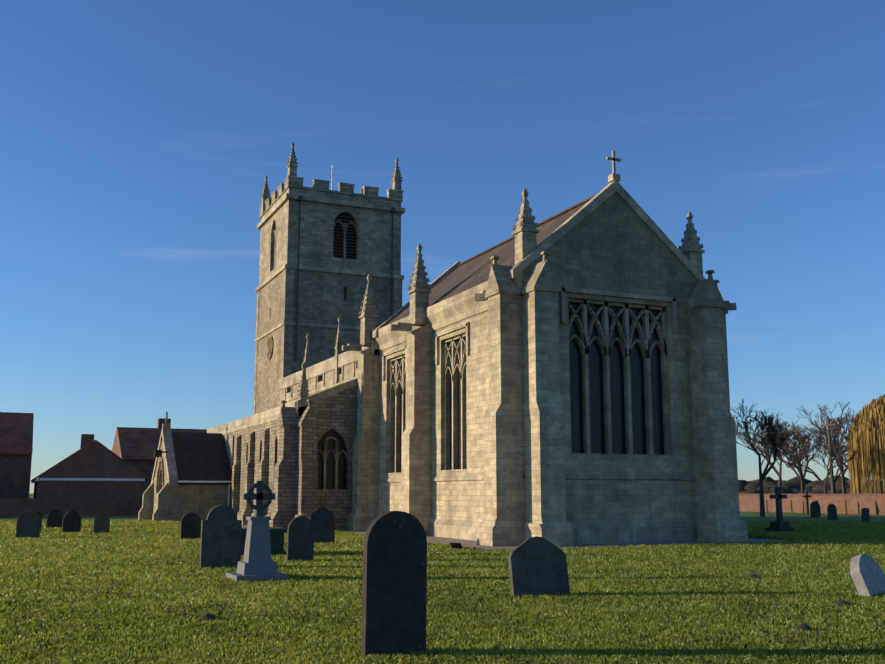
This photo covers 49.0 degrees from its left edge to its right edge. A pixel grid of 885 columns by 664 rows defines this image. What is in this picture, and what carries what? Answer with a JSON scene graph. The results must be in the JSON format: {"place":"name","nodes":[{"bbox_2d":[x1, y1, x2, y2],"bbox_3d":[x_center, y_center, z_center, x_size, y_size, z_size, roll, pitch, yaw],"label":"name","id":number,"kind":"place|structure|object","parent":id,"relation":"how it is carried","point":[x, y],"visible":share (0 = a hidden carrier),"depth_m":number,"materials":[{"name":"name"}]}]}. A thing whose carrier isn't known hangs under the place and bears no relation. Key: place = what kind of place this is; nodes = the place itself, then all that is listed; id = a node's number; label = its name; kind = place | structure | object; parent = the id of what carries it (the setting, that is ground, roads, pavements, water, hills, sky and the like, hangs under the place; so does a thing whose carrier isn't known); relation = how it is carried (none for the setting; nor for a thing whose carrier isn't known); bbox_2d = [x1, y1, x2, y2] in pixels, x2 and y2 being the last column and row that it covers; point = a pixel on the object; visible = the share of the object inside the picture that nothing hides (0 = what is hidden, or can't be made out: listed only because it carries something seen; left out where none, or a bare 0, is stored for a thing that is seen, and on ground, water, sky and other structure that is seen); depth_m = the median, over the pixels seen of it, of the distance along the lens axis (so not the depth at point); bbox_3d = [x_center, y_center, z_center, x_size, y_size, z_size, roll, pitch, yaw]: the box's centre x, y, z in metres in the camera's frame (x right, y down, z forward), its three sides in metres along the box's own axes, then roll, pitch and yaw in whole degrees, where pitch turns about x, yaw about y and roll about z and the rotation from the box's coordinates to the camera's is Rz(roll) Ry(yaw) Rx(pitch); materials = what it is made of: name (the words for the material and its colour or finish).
{"place":"outdoors","nodes":[
{"label":"outdoors","id":0,"kind":"place"},
{"bbox_2d":[0,418,170,516],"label":"house","id":1,"kind":"structure","parent":0,"point":[97,498],"depth_m":73.61,"materials":[{"name":"red brick"}]},
{"bbox_2d":[0,412,206,481],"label":"house roof","id":2,"kind":"structure","parent":1,"relation":"on","point":[16,433],"depth_m":84.14,"materials":[{"name":"red tile"}]},
{"bbox_2d":[331,165,332,189],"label":"flagpole","id":3,"kind":"object","parent":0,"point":[332,179],"visible":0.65,"depth_m":68.54,"materials":[{"name":"white metal"}]},
{"bbox_2d":[0,493,884,663],"bbox_3d":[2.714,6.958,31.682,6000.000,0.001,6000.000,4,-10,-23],"label":"ground","id":4,"kind":"structure","parent":0,"point":[752,516],"depth_m":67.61,"materials":[{"name":"green plant"}]},
{"bbox_2d":[153,439,230,520],"bbox_3d":[-15.270,8.872,59.165,3.600,5.200,7.100,4,-10,-23],"label":"porch","id":5,"kind":"object","parent":4,"relation":"on","point":[201,500],"visible":0.31,"depth_m":55.73,"materials":[{"name":"beige stone"}]},
{"bbox_2d":[138,412,177,520],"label":"porch trim","id":6,"kind":"structure","parent":5,"relation":"attached to","point":[160,513],"depth_m":57.42,"materials":[{"name":"beige stone"}]},
{"bbox_2d":[154,450,167,456],"bbox_3d":[-16.385,7.077,56.584,0.770,0.400,0.500,4,-10,-23],"label":"porch lamp","id":7,"kind":"object","parent":5,"relation":"attached to","point":[157,453],"visible":1,"depth_m":56.31,"materials":[{"name":"black metal"}]},
{"bbox_2d":[172,432,230,483],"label":"porch roof","id":8,"kind":"structure","parent":5,"relation":"on","point":[201,456],"depth_m":57.70,"materials":[{"name":"tile"}]},
{"bbox_2d":[178,481,231,505],"bbox_3d":[-13.584,9.720,55.649,3.200,2.380,0.205,4,-10,-23],"label":"porch gutter","id":9,"kind":"object","parent":5,"relation":"attached to","point":[211,482],"visible":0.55,"depth_m":55.92,"materials":[{"name":"grey metal"}]},
{"bbox_2d":[40,528,462,548],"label":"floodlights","id":10,"kind":"object","parent":4,"relation":"on","point":[456,545],"visible":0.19,"depth_m":28.51,"materials":[{"name":"black"}]},
{"bbox_2d":[226,516,288,581],"bbox_3d":[-3.624,4.244,19.055,1.000,1.230,1.000,4,-10,-23],"label":"monument pedestal","id":11,"kind":"object","parent":4,"relation":"on","point":[257,563],"visible":0.94,"depth_m":18.84,"materials":[{"name":"white stone"}]},
{"bbox_2d":[243,481,274,516],"bbox_3d":[-3.624,3.292,19.213,0.620,0.700,0.200,4,-10,-23],"label":"celtic cross","id":12,"kind":"object","parent":11,"relation":"on","point":[259,496],"visible":1,"depth_m":19.17,"materials":[{"name":"grey stone"}]},
{"bbox_2d":[231,399,347,529],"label":"aisle buttresses","id":13,"kind":"structure","parent":4,"relation":"on","point":[296,480],"depth_m":44.16,"materials":[{"name":"beige stone"}]},
{"bbox_2d":[224,386,356,514],"bbox_3d":[-9.654,7.324,55.173,3.300,6.950,22.500,4,-10,-23],"label":"aisle","id":14,"kind":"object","parent":4,"relation":"on","point":[337,413],"visible":0.27,"depth_m":45.58,"materials":[{"name":"grey stone"}]},
{"bbox_2d":[256,269,393,413],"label":"tower","id":15,"kind":"structure","parent":4,"relation":"on","point":[326,298],"depth_m":63.80,"materials":[{"name":"beige stone"}]},
{"bbox_2d":[266,336,272,359],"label":"clock face","id":16,"kind":"object","parent":15,"relation":"attached to","point":[269,339],"visible":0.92,"depth_m":65.10},
{"bbox_2d":[267,336,272,358],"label":"clock","id":17,"kind":"object","parent":15,"relation":"attached to","point":[269,349],"visible":0.4,"depth_m":65.07,"materials":[{"name":"gold metal"}]},
{"bbox_2d":[259,187,400,284],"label":"belfry stage","id":18,"kind":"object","parent":15,"relation":"on","point":[373,241],"visible":0.75,"depth_m":65.03,"materials":[{"name":"beige stone"}]},
{"bbox_2d":[274,216,356,258],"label":"louvres","id":19,"kind":"object","parent":18,"relation":"in","point":[343,239],"visible":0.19,"depth_m":65.02,"materials":[{"name":"brown wood"}]},
{"bbox_2d":[260,177,402,217],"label":"battlement parapet","id":20,"kind":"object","parent":18,"relation":"on","point":[342,188],"visible":0.48,"depth_m":65.36,"materials":[{"name":"beige stone"}]},
{"bbox_2d":[253,268,401,414],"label":"buttresses","id":21,"kind":"structure","parent":4,"relation":"on","point":[287,330],"depth_m":62.48,"materials":[{"name":"beige stone"}]},
{"bbox_2d":[279,349,379,513],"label":"nave","id":22,"kind":"structure","parent":4,"relation":"on","point":[348,371],"depth_m":45.31,"materials":[{"name":"beige stone"}]},
{"bbox_2d":[16,501,869,656],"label":"gravestones","id":23,"kind":"object","parent":4,"relation":"on","point":[394,592],"visible":0.94,"depth_m":15.99,"materials":[{"name":"grey stone"}]},
{"bbox_2d":[116,559,849,631],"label":"molehills","id":24,"kind":"object","parent":4,"relation":"on","point":[797,627],"visible":0.27,"depth_m":12.92,"materials":[{"name":"soil"}]},
{"bbox_2d":[378,192,698,523],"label":"chancel wall","id":25,"kind":"structure","parent":4,"relation":"on","point":[614,242],"depth_m":35.00,"materials":[{"name":"beige stone"}]},
{"bbox_2d":[207,150,705,543],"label":"trim","id":26,"kind":"structure","parent":25,"relation":"attached to","point":[463,305],"depth_m":35.58,"materials":[{"name":"beige stone"}]},
{"bbox_2d":[230,196,394,506],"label":"drainpipes","id":27,"kind":"object","parent":26,"relation":"attached to","point":[300,199],"visible":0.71,"depth_m":63.14,"materials":[{"name":"grey metal"}]},
{"bbox_2d":[290,213,460,488],"bbox_3d":[-6.114,-0.865,51.749,7.004,18.630,31.344,2,-10,-14],"label":"glass","id":28,"kind":"object","parent":26,"relation":"on","point":[330,465],"depth_m":45.22,"materials":[{"name":"black glass"}]},
{"bbox_2d":[260,143,736,399],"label":"pinnacles","id":29,"kind":"object","parent":26,"relation":"on","point":[526,231],"visible":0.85,"depth_m":40.27,"materials":[{"name":"beige stone"}]},
{"bbox_2d":[386,202,586,325],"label":"church roof","id":30,"kind":"structure","parent":25,"relation":"on","point":[467,275],"depth_m":40.50,"materials":[{"name":"brown tile"}]},
{"bbox_2d":[347,251,747,546],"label":"buttresses","id":31,"kind":"structure","parent":25,"relation":"attached to","point":[524,424],"depth_m":33.02,"materials":[{"name":"beige stone"}]},
{"bbox_2d":[568,303,663,454],"bbox_3d":[6.127,1.747,34.495,4.240,5.640,0.010,4,-10,-23],"label":"glass","id":32,"kind":"object","parent":25,"relation":"attached to","point":[596,402],"visible":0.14,"depth_m":34.42,"materials":[{"name":"black glass"}]},
{"bbox_2d":[765,487,810,531],"bbox_3d":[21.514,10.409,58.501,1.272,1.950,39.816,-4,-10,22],"label":"cross","id":33,"kind":"object","parent":4,"relation":"on","point":[779,524],"visible":0.92,"depth_m":40.86,"materials":[{"name":"grey stone"}]},
{"bbox_2d":[738,476,884,493],"bbox_3d":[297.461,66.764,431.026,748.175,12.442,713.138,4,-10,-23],"label":"hedges","id":34,"kind":"object","parent":4,"relation":"on","point":[790,486],"visible":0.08,"depth_m":318.53,"materials":[{"name":"green plant"}]},
{"bbox_2d":[739,494,884,514],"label":"brick wall","id":35,"kind":"structure","parent":4,"relation":"on","point":[856,503],"depth_m":81.49,"materials":[{"name":"brick"}]},
{"bbox_2d":[766,500,876,514],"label":"wall pier","id":36,"kind":"structure","parent":4,"relation":"on","point":[817,500],"depth_m":78.03,"materials":[{"name":"red brick"}]},
{"bbox_2d":[820,419,836,493],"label":"pole","id":37,"kind":"object","parent":4,"relation":"on","point":[828,424],"visible":0.62,"depth_m":91.87,"materials":[{"name":"brown wood"}]},
{"bbox_2d":[850,554,884,596],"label":"pale slab","id":38,"kind":"structure","parent":4,"relation":"on","point":[867,575],"depth_m":16.06,"materials":[{"name":"white stone"}]},
{"bbox_2d":[0,0,884,492],"label":"sky","id":39,"kind":"structure","parent":0,"point":[140,140],"materials":[{"name":"blue"}]},
{"bbox_2d":[242,525,788,549],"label":"gravel","id":40,"kind":"structure","parent":0,"point":[463,542],"depth_m":33.47,"materials":[{"name":"grey gravel"}]},
{"bbox_2d":[457,194,595,266],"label":"roof ridge","id":41,"kind":"structure","parent":0,"point":[539,224],"depth_m":40.09,"materials":[{"name":"grey stone"}]},
{"bbox_2d":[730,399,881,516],"bbox_3d":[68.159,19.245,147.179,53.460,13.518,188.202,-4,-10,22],"label":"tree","id":42,"kind":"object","parent":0,"point":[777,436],"depth_m":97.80,"materials":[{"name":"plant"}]},
{"bbox_2d":[847,394,884,493],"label":"willow strands","id":43,"kind":"object","parent":42,"relation":"attached to","point":[866,442],"visible":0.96,"depth_m":102.49}
]}

